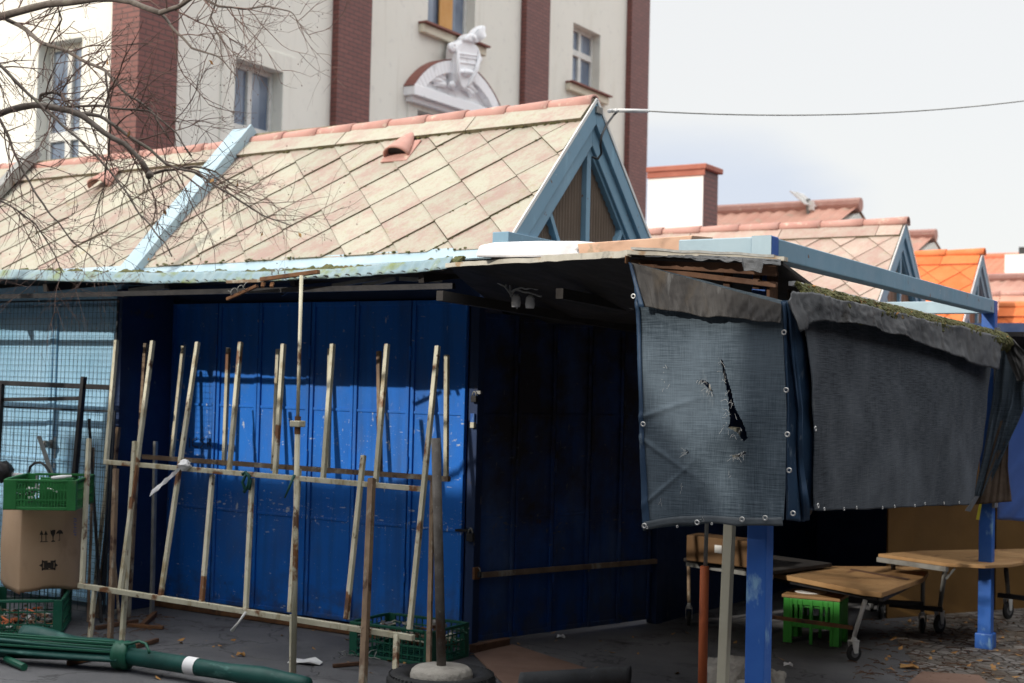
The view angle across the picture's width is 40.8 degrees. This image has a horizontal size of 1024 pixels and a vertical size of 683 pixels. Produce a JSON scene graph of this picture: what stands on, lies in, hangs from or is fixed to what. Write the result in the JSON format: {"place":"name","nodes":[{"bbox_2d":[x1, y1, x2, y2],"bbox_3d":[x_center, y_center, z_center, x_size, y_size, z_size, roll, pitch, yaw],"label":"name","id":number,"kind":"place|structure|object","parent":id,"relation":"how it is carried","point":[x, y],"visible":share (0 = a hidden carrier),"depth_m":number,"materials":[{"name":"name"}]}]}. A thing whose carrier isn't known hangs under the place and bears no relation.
{"place":"outdoors","nodes":[
{"label":"outdoors","id":0,"kind":"place"},
{"bbox_2d":[0,460,14,482],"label":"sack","id":1,"kind":"object","parent":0,"point":[7,469],"visible":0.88,"depth_m":9.28,"materials":[{"name":"black fabric"}]},
{"bbox_2d":[0,0,649,221],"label":"apartment building","id":2,"kind":"structure","parent":0,"point":[407,58],"depth_m":23.70,"materials":[{"name":"beige paint"}]},
{"bbox_2d":[46,42,81,159],"bbox_3d":[-6.781,-2.866,21.059,0.989,3.400,0.090,0,-2,32],"label":"window","id":3,"kind":"structure","parent":2,"relation":"in","point":[57,144],"depth_m":21.17,"materials":[{"name":"white glass"}]},
{"bbox_2d":[234,63,272,132],"bbox_3d":[-4.284,-3.196,22.224,0.090,2.500,1.112,0,-2,32],"label":"window","id":4,"kind":"structure","parent":2,"relation":"in","point":[261,110],"depth_m":22.39,"materials":[{"name":"grey glass"}]},
{"bbox_2d":[418,0,490,56],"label":"window","id":5,"kind":"structure","parent":2,"relation":"in","point":[447,19],"depth_m":26.81,"materials":[{"name":"white paint"}]},
{"bbox_2d":[565,27,612,104],"bbox_3d":[1.670,-6.344,31.393,0.460,1.589,1.873,0,-2,32],"label":"window","id":6,"kind":"structure","parent":2,"relation":"in","point":[580,84],"depth_m":31.53,"materials":[{"name":"white paint"}]},
{"bbox_2d":[0,586,921,682],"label":"ground","id":7,"kind":"structure","parent":0,"point":[664,655],"depth_m":8.41,"materials":[{"name":"grey asphalt"}]},
{"bbox_2d":[0,162,30,195],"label":"market stall","id":8,"kind":"object","parent":7,"relation":"on","point":[4,167],"visible":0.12,"depth_m":12.29,"materials":[{"name":"tile"}]},
{"bbox_2d":[0,586,71,633],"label":"plastic crate","id":9,"kind":"object","parent":7,"relation":"on","point":[60,620],"visible":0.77,"depth_m":8.54,"materials":[{"name":"green plastic"}]},
{"bbox_2d":[0,507,87,593],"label":"cardboard box","id":10,"kind":"object","parent":9,"relation":"on","point":[40,549],"visible":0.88,"depth_m":8.72,"materials":[{"name":"brown cardboard"}]},
{"bbox_2d":[3,473,94,510],"bbox_3d":[-2.906,0.939,8.664,0.442,0.195,0.592,2,-2,-6],"label":"plastic crate","id":11,"kind":"object","parent":10,"relation":"on","point":[21,490],"visible":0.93,"depth_m":8.40,"materials":[{"name":"plastic"}]},
{"bbox_2d":[11,473,37,483],"bbox_3d":[-3.294,0.936,9.268,0.281,0.094,0.020,0,-2,32],"label":"white tray","id":12,"kind":"object","parent":11,"relation":"in","point":[13,474],"visible":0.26,"depth_m":9.29,"materials":[{"name":"plastic"}]},
{"bbox_2d":[28,461,50,476],"bbox_3d":[-3.114,0.880,9.099,0.275,0.176,0.018,0,-2,32],"label":"rubber hose","id":13,"kind":"object","parent":11,"relation":"on","point":[41,463],"visible":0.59,"depth_m":9.10,"materials":[{"name":"black rubber"}]},
{"bbox_2d":[37,436,53,472],"bbox_3d":[-3.128,0.770,9.231,0.208,0.264,0.030,0,-3,43],"label":"metal strip","id":14,"kind":"object","parent":11,"relation":"on","point":[44,452],"visible":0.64,"depth_m":9.24,"materials":[{"name":"metal"}]},
{"bbox_2d":[51,475,71,479],"bbox_3d":[-2.749,0.829,8.398,0.122,0.032,0.024,2,-2,-4],"label":"plastic spoon","id":15,"kind":"object","parent":11,"relation":"on","point":[59,477],"visible":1,"depth_m":8.39,"materials":[{"name":"white plastic"}]},
{"bbox_2d":[0,376,109,599],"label":"black trestle","id":16,"kind":"object","parent":7,"relation":"on","point":[82,386],"visible":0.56,"depth_m":9.12,"materials":[{"name":"metal"}]},
{"bbox_2d":[0,406,115,613],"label":"wire panel","id":17,"kind":"object","parent":7,"relation":"on","point":[109,509],"visible":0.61,"depth_m":9.09,"materials":[{"name":"grey metal"}]},
{"bbox_2d":[0,299,119,599],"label":"wire panel","id":18,"kind":"object","parent":7,"relation":"on","point":[97,445],"visible":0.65,"depth_m":9.41,"materials":[{"name":"grey metal"}]},
{"bbox_2d":[66,660,87,665],"bbox_3d":[-2.408,1.776,7.657,0.027,0.030,0.158,0,-2,32],"label":"scrap bar","id":19,"kind":"object","parent":7,"relation":"on","point":[69,662],"visible":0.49,"depth_m":7.60,"materials":[{"name":"metal"}]},
{"bbox_2d":[87,447,94,621],"bbox_3d":[-2.808,1.276,9.172,0.018,1.117,0.443,2,-2,-17],"label":"steel rod","id":20,"kind":"object","parent":7,"relation":"on","point":[89,570],"visible":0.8,"depth_m":9.10,"materials":[{"name":"grey metal"}]},
{"bbox_2d":[87,419,102,622],"bbox_3d":[-2.779,1.179,9.170,0.018,1.313,0.476,3,-2,-32],"label":"steel rod","id":21,"kind":"object","parent":7,"relation":"on","point":[97,551],"visible":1,"depth_m":9.11,"materials":[{"name":"grey metal"}]},
{"bbox_2d":[93,431,112,584],"bbox_3d":[-2.734,1.171,9.190,0.024,1.331,0.213,1,-2,14],"label":"steel rod","id":22,"kind":"object","parent":7,"relation":"on","point":[101,520],"visible":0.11,"depth_m":9.18,"materials":[{"name":"brown metal"}]},
{"bbox_2d":[95,427,120,617],"bbox_3d":[-2.700,1.205,9.196,0.027,1.263,0.156,0,-2,29],"label":"steel rod","id":23,"kind":"object","parent":7,"relation":"on","point":[117,438],"visible":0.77,"depth_m":9.24,"materials":[{"name":"brown metal"}]},
{"bbox_2d":[0,141,222,611],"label":"market stall","id":24,"kind":"object","parent":7,"relation":"on","point":[145,319],"visible":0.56,"depth_m":9.80,"materials":[{"name":"beige tile"}]},
{"bbox_2d":[0,305,56,595],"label":"door leaf","id":25,"kind":"structure","parent":24,"relation":"in","point":[29,331],"depth_m":9.92,"materials":[{"name":"blue paint"}]},
{"bbox_2d":[45,304,116,604],"bbox_3d":[-2.986,0.771,9.587,0.643,2.060,0.046,0,-2,32],"label":"door leaf","id":26,"kind":"structure","parent":24,"relation":"in","point":[91,363],"depth_m":9.59,"materials":[{"name":"blue paint"}]},
{"bbox_2d":[110,515,119,621],"bbox_3d":[-2.644,1.351,9.125,0.016,0.972,0.416,3,-2,-31],"label":"steel rod","id":27,"kind":"object","parent":7,"relation":"on","point":[117,601],"visible":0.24,"depth_m":8.99,"materials":[{"name":"brown metal"}]},
{"bbox_2d":[95,619,138,629],"bbox_3d":[-2.528,1.812,8.812,0.024,0.028,0.324,0,-2,36],"label":"scrap bar","id":28,"kind":"object","parent":7,"relation":"on","point":[104,626],"visible":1,"depth_m":8.79,"materials":[{"name":"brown wood"}]},
{"bbox_2d":[127,623,163,628],"bbox_3d":[-2.338,1.817,8.778,0.260,0.024,0.020,1,-2,18],"label":"scrap bar","id":29,"kind":"object","parent":7,"relation":"on","point":[146,626],"visible":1,"depth_m":8.77,"materials":[{"name":"wood"}]},
{"bbox_2d":[135,638,158,647],"bbox_3d":[-2.180,1.800,8.215,0.024,0.028,0.208,1,-2,22],"label":"scrap bar","id":30,"kind":"object","parent":7,"relation":"on","point":[149,642],"visible":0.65,"depth_m":8.22,"materials":[{"name":"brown wood"}]},
{"bbox_2d":[140,611,156,624],"bbox_3d":[-2.377,1.818,9.004,0.030,0.035,0.436,2,-2,-4],"label":"scrap bar","id":31,"kind":"object","parent":7,"relation":"on","point":[151,616],"visible":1,"depth_m":8.99,"materials":[{"name":"wood"}]},
{"bbox_2d":[0,625,312,682],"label":"parasol","id":32,"kind":"object","parent":7,"relation":"on","point":[32,642],"visible":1,"depth_m":7.44,"materials":[{"name":"green fabric"}]},
{"bbox_2d":[0,0,370,369],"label":"bare tree","id":33,"kind":"object","parent":7,"relation":"on","point":[66,107],"visible":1,"depth_m":4.86,"materials":[{"name":"brown plant"}]},
{"bbox_2d":[77,340,440,682],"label":"steel rack","id":34,"kind":"object","parent":7,"relation":"on","point":[364,629],"visible":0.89,"depth_m":7.93,"materials":[{"name":"beige metal"}]},
{"bbox_2d":[149,459,191,496],"bbox_3d":[-2.050,0.822,8.261,0.337,0.242,0.066,0,-2,28],"label":"tie strip","id":35,"kind":"object","parent":34,"relation":"attached to","point":[184,465],"visible":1,"depth_m":8.21,"materials":[{"name":"white plastic"}]},
{"bbox_2d":[230,612,246,631],"bbox_3d":[-1.526,1.562,7.669,0.098,0.120,0.025,1,-2,20],"label":"cord","id":36,"kind":"object","parent":34,"relation":"hanging from","point":[233,628],"visible":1,"depth_m":7.66,"materials":[{"name":"white fabric"}]},
{"bbox_2d":[241,471,251,492],"bbox_3d":[-1.541,0.814,7.972,0.081,0.131,0.028,0,-2,32],"label":"tie rag","id":37,"kind":"object","parent":34,"relation":"attached to","point":[249,480],"visible":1,"depth_m":7.96,"materials":[{"name":"green fabric"}]},
{"bbox_2d":[127,343,450,661],"bbox_3d":[-1.241,0.932,8.406,0.806,1.846,3.282,3,-3,-43],"label":"steel rack","id":38,"kind":"object","parent":7,"relation":"on","point":[155,457],"visible":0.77,"depth_m":8.79,"materials":[{"name":"beige metal"}]},
{"bbox_2d":[290,275,304,673],"bbox_3d":[-1.170,0.726,7.469,0.070,2.179,0.058,0,-2,32],"label":"awning prop","id":39,"kind":"object","parent":7,"relation":"on","point":[297,423],"visible":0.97,"depth_m":7.45,"materials":[{"name":"beige metal"}]},
{"bbox_2d":[284,474,295,497],"bbox_3d":[-1.203,0.783,7.445,0.060,0.131,0.024,1,-2,4],"label":"tie rag","id":40,"kind":"object","parent":39,"relation":"attached to","point":[291,482],"visible":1,"depth_m":7.44,"materials":[{"name":"green fabric"}]},
{"bbox_2d":[287,657,321,664],"bbox_3d":[-1.169,1.812,7.806,0.200,0.022,0.142,1,-2,10],"label":"scrap","id":41,"kind":"object","parent":7,"relation":"on","point":[315,661],"visible":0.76,"depth_m":7.79,"materials":[{"name":"plastic"}]},
{"bbox_2d":[332,661,368,667],"bbox_3d":[-0.910,1.818,7.754,0.210,0.024,0.020,2,-2,-26],"label":"scrap bar","id":42,"kind":"object","parent":7,"relation":"on","point":[336,665],"visible":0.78,"depth_m":7.73,"materials":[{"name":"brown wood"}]},
{"bbox_2d":[337,649,380,659],"bbox_3d":[-0.890,1.802,7.979,0.250,0.066,0.224,2,-2,-8],"label":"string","id":43,"kind":"object","parent":7,"relation":"on","point":[357,655],"visible":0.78,"depth_m":7.92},
{"bbox_2d":[116,94,663,648],"bbox_3d":[-0.849,0.101,9.910,3.698,3.603,2.380,0,-2,32],"label":"market stall","id":44,"kind":"object","parent":7,"relation":"on","point":[544,532],"visible":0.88,"depth_m":9.09,"materials":[{"name":"beige tile"}]},
{"bbox_2d":[164,303,218,601],"bbox_3d":[-2.254,0.772,9.707,0.445,2.080,0.046,0,-2,32],"label":"door leaf","id":45,"kind":"structure","parent":44,"relation":"in","point":[192,323],"depth_m":9.70,"materials":[{"name":"blue paint"}]},
{"bbox_2d":[0,256,465,298],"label":"awning","id":46,"kind":"object","parent":44,"relation":"attached to","point":[436,271],"visible":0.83,"depth_m":8.07,"materials":[{"name":"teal metal"}]},
{"bbox_2d":[226,267,319,300],"bbox_3d":[-1.356,-0.325,7.745,0.664,0.182,0.058,0,-2,32],"label":"rusty bracket","id":47,"kind":"object","parent":46,"relation":"hanging from","point":[280,276],"visible":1,"depth_m":7.76,"materials":[{"name":"metal"}]},
{"bbox_2d":[210,303,259,607],"bbox_3d":[-1.903,0.774,9.493,0.384,2.080,0.046,0,-2,32],"label":"door leaf","id":48,"kind":"structure","parent":44,"relation":"in","point":[238,322],"depth_m":9.50,"materials":[{"name":"blue paint"}]},
{"bbox_2d":[251,302,312,615],"bbox_3d":[-1.547,0.775,9.265,0.469,2.080,0.046,0,-2,32],"label":"door leaf","id":49,"kind":"structure","parent":44,"relation":"in","point":[278,322],"depth_m":9.28,"materials":[{"name":"blue paint"}]},
{"bbox_2d":[304,301,355,621],"bbox_3d":[-1.190,0.776,9.047,0.377,2.080,0.046,0,-2,32],"label":"door leaf","id":50,"kind":"structure","parent":44,"relation":"in","point":[328,505],"depth_m":9.05,"materials":[{"name":"blue paint"}]},
{"bbox_2d":[347,300,412,626],"bbox_3d":[-0.842,0.778,8.825,0.457,2.080,0.046,0,-2,32],"label":"door leaf","id":51,"kind":"structure","parent":44,"relation":"in","point":[378,323],"depth_m":8.81,"materials":[{"name":"blue paint"}]},
{"bbox_2d":[404,300,469,636],"bbox_3d":[-0.468,0.779,8.596,0.428,2.080,0.046,0,-2,32],"label":"door leaf","id":52,"kind":"structure","parent":44,"relation":"in","point":[445,325],"depth_m":8.60,"materials":[{"name":"blue paint"}]},
{"bbox_2d":[478,313,520,640],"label":"door leaf","id":53,"kind":"structure","parent":44,"relation":"in","point":[502,350],"depth_m":8.59,"materials":[{"name":"blue paint"}]},
{"bbox_2d":[512,317,559,636],"bbox_3d":[0.154,0.856,8.779,0.329,2.008,0.048,3,-2,-40],"label":"door leaf","id":54,"kind":"structure","parent":44,"relation":"in","point":[538,339],"depth_m":8.78,"materials":[{"name":"blue paint"}]},
{"bbox_2d":[551,324,594,631],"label":"door leaf","id":55,"kind":"structure","parent":44,"relation":"in","point":[575,342],"depth_m":8.99,"materials":[{"name":"blue paint"}]},
{"bbox_2d":[587,326,626,626],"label":"door leaf","id":56,"kind":"structure","parent":44,"relation":"in","point":[608,371],"depth_m":9.18,"materials":[{"name":"blue paint"}]},
{"bbox_2d":[619,331,652,622],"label":"door leaf","id":57,"kind":"structure","parent":44,"relation":"in","point":[635,542],"depth_m":9.34,"materials":[{"name":"blue paint"}]},
{"bbox_2d":[592,100,1023,159],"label":"overhead cable","id":58,"kind":"object","parent":44,"relation":"attached to","point":[598,110],"visible":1,"depth_m":9.70,"materials":[{"name":"metal"}]},
{"bbox_2d":[349,612,468,663],"bbox_3d":[-0.593,1.750,8.107,0.618,0.202,0.441,0,-2,32],"label":"plastic crate","id":59,"kind":"object","parent":7,"relation":"on","point":[388,622],"visible":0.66,"depth_m":8.05,"materials":[{"name":"green plastic"}]},
{"bbox_2d":[386,438,495,682],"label":"parasol stand","id":60,"kind":"object","parent":7,"relation":"on","point":[440,670],"visible":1,"depth_m":6.97,"materials":[{"name":"black rubber"}]},
{"bbox_2d":[469,637,509,652],"bbox_3d":[-0.133,1.839,8.332,0.050,0.050,0.322,0,-2,40],"label":"timber","id":61,"kind":"object","parent":7,"relation":"on","point":[486,645],"visible":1,"depth_m":8.29,"materials":[{"name":"brown wood"}]},
{"bbox_2d":[474,644,584,682],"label":"floor mat","id":62,"kind":"object","parent":7,"relation":"on","point":[508,663],"visible":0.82,"depth_m":7.92,"materials":[{"name":"brown fabric"}]},
{"bbox_2d":[518,665,631,682],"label":"roll","id":63,"kind":"object","parent":62,"relation":"on","point":[618,674],"visible":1,"depth_m":7.26,"materials":[{"name":"grey plastic"}]},
{"bbox_2d":[81,614,1023,682],"bbox_3d":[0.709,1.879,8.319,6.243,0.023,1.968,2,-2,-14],"label":"leaf litter","id":64,"kind":"object","parent":7,"relation":"on","point":[993,667],"visible":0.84,"depth_m":8.39,"materials":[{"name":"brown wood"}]},
{"bbox_2d":[698,384,712,682],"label":"pole","id":65,"kind":"object","parent":7,"relation":"on","point":[703,623],"visible":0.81,"depth_m":6.71,"materials":[{"name":"metal"}]},
{"bbox_2d":[707,655,744,682],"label":"stone","id":66,"kind":"object","parent":7,"relation":"on","point":[737,669],"visible":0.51,"depth_m":6.99,"materials":[{"name":"concrete"}]},
{"bbox_2d":[717,427,739,682],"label":"pole","id":67,"kind":"object","parent":7,"relation":"on","point":[726,602],"visible":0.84,"depth_m":6.39,"materials":[{"name":"grey metal"}]},
{"bbox_2d":[436,235,1023,682],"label":"canopy","id":68,"kind":"object","parent":7,"relation":"on","point":[592,289],"visible":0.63,"depth_m":6.50,"materials":[{"name":"metal"}]},
{"bbox_2d":[476,241,592,258],"bbox_3d":[0.154,-0.446,6.732,0.598,0.100,0.300,0,-2,32],"label":"foam slab","id":69,"kind":"object","parent":68,"relation":"on","point":[529,249],"depth_m":6.61,"materials":[{"name":"white plastic"}]},
{"bbox_2d":[497,283,631,308],"bbox_3d":[0.178,-0.286,7.276,1.046,0.242,0.052,0,-2,32],"label":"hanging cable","id":70,"kind":"object","parent":68,"relation":"hanging from","point":[516,301],"visible":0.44,"depth_m":7.35,"materials":[{"name":"plastic"}]},
{"bbox_2d":[578,235,712,252],"bbox_3d":[0.588,-0.418,6.106,0.560,0.092,0.220,0,-2,32],"label":"salmon board","id":71,"kind":"object","parent":68,"relation":"on","point":[672,243],"visible":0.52,"depth_m":6.01,"materials":[{"name":"wood"}]},
{"bbox_2d":[629,262,809,530],"bbox_3d":[0.829,0.226,5.492,0.750,1.098,0.295,1,-2,5],"label":"shade net","id":72,"kind":"object","parent":68,"relation":"hanging from","point":[692,332],"visible":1,"depth_m":5.49,"materials":[{"name":"fabric"}]},
{"bbox_2d":[782,289,1001,514],"bbox_3d":[2.011,0.390,6.878,0.138,1.068,3.842,0,-2,32],"label":"shade net","id":73,"kind":"object","parent":68,"relation":"hanging from","point":[899,408],"visible":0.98,"depth_m":6.42,"materials":[{"name":"grey fabric"}]},
{"bbox_2d":[975,339,1023,504],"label":"hanging rag","id":74,"kind":"object","parent":68,"relation":"hanging from","point":[993,481],"visible":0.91,"depth_m":8.70,"materials":[{"name":"grey fabric"}]},
{"bbox_2d":[976,504,981,519],"bbox_3d":[2.965,1.083,8.739,0.034,0.102,0.003,0,-2,32],"label":"strap","id":75,"kind":"object","parent":74,"relation":"hanging from","point":[978,513],"visible":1,"depth_m":8.74,"materials":[{"name":"yellow fabric"}]},
{"bbox_2d":[997,410,1023,520],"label":"blue tarpaulin","id":76,"kind":"object","parent":68,"relation":"hanging from","point":[1013,510],"visible":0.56,"depth_m":9.33,"materials":[{"name":"blue plastic"}]},
{"bbox_2d":[737,679,771,682],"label":"stone","id":77,"kind":"object","parent":7,"relation":"on","point":[741,681],"visible":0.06,"depth_m":6.88,"materials":[{"name":"stone"}]},
{"bbox_2d":[684,555,831,625],"bbox_3d":[1.621,1.714,9.346,0.717,0.460,0.888,3,-2,-42],"label":"table cart","id":78,"kind":"object","parent":7,"relation":"on","point":[781,564],"visible":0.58,"depth_m":9.24,"materials":[{"name":"metal"}]},
{"bbox_2d":[686,533,746,567],"bbox_3d":[1.415,1.383,9.120,0.557,0.170,0.201,0,-2,42],"label":"carton","id":79,"kind":"object","parent":78,"relation":"on","point":[695,546],"visible":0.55,"depth_m":9.08,"materials":[{"name":"cardboard"}]},
{"bbox_2d":[771,668,785,682],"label":"stone","id":80,"kind":"object","parent":7,"relation":"on","point":[779,676],"visible":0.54,"depth_m":7.09,"materials":[{"name":"stone"}]},
{"bbox_2d":[648,216,925,301],"bbox_3d":[1.340,0.393,17.125,7.135,3.594,2.340,0,-2,32],"label":"market stall","id":81,"kind":"object","parent":7,"relation":"on","point":[885,243],"visible":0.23,"depth_m":15.43,"materials":[{"name":"tile"}]},
{"bbox_2d":[783,597,847,646],"bbox_3d":[1.965,1.796,8.901,0.368,0.285,0.278,0,-2,25],"label":"bottle crate","id":82,"kind":"object","parent":7,"relation":"on","point":[794,607],"visible":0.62,"depth_m":8.80,"materials":[{"name":"green plastic"}]},
{"bbox_2d":[782,589,848,601],"bbox_3d":[1.966,1.641,8.905,0.375,0.020,0.285,0,-2,25],"label":"crate board","id":83,"kind":"object","parent":82,"relation":"on","point":[827,596],"visible":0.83,"depth_m":8.81,"materials":[{"name":"brown wood"}]},
{"bbox_2d":[795,589,826,594],"bbox_3d":[1.942,1.626,8.942,0.210,0.008,0.210,0,-2,32],"label":"lid","id":84,"kind":"object","parent":83,"relation":"on","point":[811,591],"visible":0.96,"depth_m":8.92,"materials":[{"name":"plastic"}]},
{"bbox_2d":[662,323,1023,621],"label":"shutter wall","id":85,"kind":"structure","parent":7,"relation":"on","point":[850,537],"depth_m":11.19,"materials":[{"name":"black paint"}]},
{"bbox_2d":[772,566,928,660],"bbox_3d":[2.360,1.746,9.238,0.848,0.426,2.076,0,-2,32],"label":"table cart","id":86,"kind":"object","parent":7,"relation":"on","point":[871,586],"visible":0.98,"depth_m":8.79,"materials":[{"name":"brown wood"}]},
{"bbox_2d":[899,663,918,668],"bbox_3d":[2.331,1.905,8.077,0.109,0.022,0.077,1,-2,10],"label":"scrap","id":87,"kind":"object","parent":7,"relation":"on","point":[910,665],"visible":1,"depth_m":8.07,"materials":[{"name":"brown plant"}]},
{"bbox_2d":[914,248,992,322],"bbox_3d":[3.229,0.536,20.151,7.135,3.594,2.340,0,-2,32],"label":"market stall","id":88,"kind":"object","parent":7,"relation":"on","point":[964,270],"visible":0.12,"depth_m":18.33,"materials":[{"name":"orange tile"}]},
{"bbox_2d":[991,291,1023,308],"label":"market stall","id":89,"kind":"object","parent":7,"relation":"on","point":[997,296],"visible":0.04,"depth_m":25.46,"materials":[{"name":"tile"}]},
{"bbox_2d":[646,163,722,227],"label":"fire wall","id":90,"kind":"structure","parent":0,"point":[685,195],"depth_m":24.26,"materials":[{"name":"white paint"}]},
{"bbox_2d":[717,198,865,225],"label":"house","id":91,"kind":"structure","parent":0,"point":[795,211],"depth_m":31.09,"materials":[{"name":"pink tile"}]},
{"bbox_2d":[789,191,816,213],"bbox_3d":[6.562,-2.982,30.967,0.468,0.786,0.606,0,-2,32],"label":"tv aerial","id":92,"kind":"object","parent":91,"relation":"attached to","point":[807,202],"visible":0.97,"depth_m":30.86,"materials":[{"name":"metal"}]},
{"bbox_2d":[646,0,1023,252],"label":"sky","id":93,"kind":"structure","parent":0,"point":[958,173],"materials":[{"name":"white"}]},
{"bbox_2d":[909,229,940,250],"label":"house","id":94,"kind":"structure","parent":0,"point":[923,239],"depth_m":35.68,"materials":[{"name":"pink tile"}]},
{"bbox_2d":[893,608,1023,682],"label":"pavement","id":95,"kind":"structure","parent":0,"point":[993,655],"depth_m":8.79,"materials":[{"name":"grey stone"}]},
{"bbox_2d":[885,461,979,617],"bbox_3d":[3.156,1.256,10.134,1.020,1.500,0.018,2,-2,-27],"label":"plywood sheet","id":96,"kind":"object","parent":95,"relation":"on","point":[924,528],"visible":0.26,"depth_m":10.10,"materials":[{"name":"brown wood"}]},
{"bbox_2d":[908,671,986,682],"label":"doormat","id":97,"kind":"object","parent":95,"relation":"on","point":[935,677],"visible":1,"depth_m":7.77,"materials":[{"name":"brown fabric"}]},
{"bbox_2d":[876,549,1023,632],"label":"table cart","id":98,"kind":"object","parent":95,"relation":"on","point":[943,561],"visible":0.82,"depth_m":9.04,"materials":[{"name":"wood"}]},
{"bbox_2d":[994,508,1023,609],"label":"plywood sheet","id":99,"kind":"object","parent":95,"relation":"on","point":[1009,534],"visible":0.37,"depth_m":10.44,"materials":[{"name":"brown wood"}]},
{"bbox_2d":[984,252,1018,272],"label":"house","id":100,"kind":"structure","parent":0,"point":[995,262],"depth_m":57.35,"materials":[{"name":"paint"}]},
{"bbox_2d":[1005,247,1023,272],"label":"chimney","id":101,"kind":"object","parent":100,"relation":"on","point":[1014,263],"visible":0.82,"depth_m":54.70,"materials":[{"name":"white paint"}]},
{"bbox_2d":[988,273,1023,291],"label":"house","id":102,"kind":"structure","parent":0,"point":[1001,282],"depth_m":38.27,"materials":[{"name":"pink tile"}]},
{"bbox_2d":[997,301,1023,322],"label":"roof","id":103,"kind":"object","parent":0,"point":[1010,311],"visible":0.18,"depth_m":18.58,"materials":[{"name":"orange tile"}]}
]}

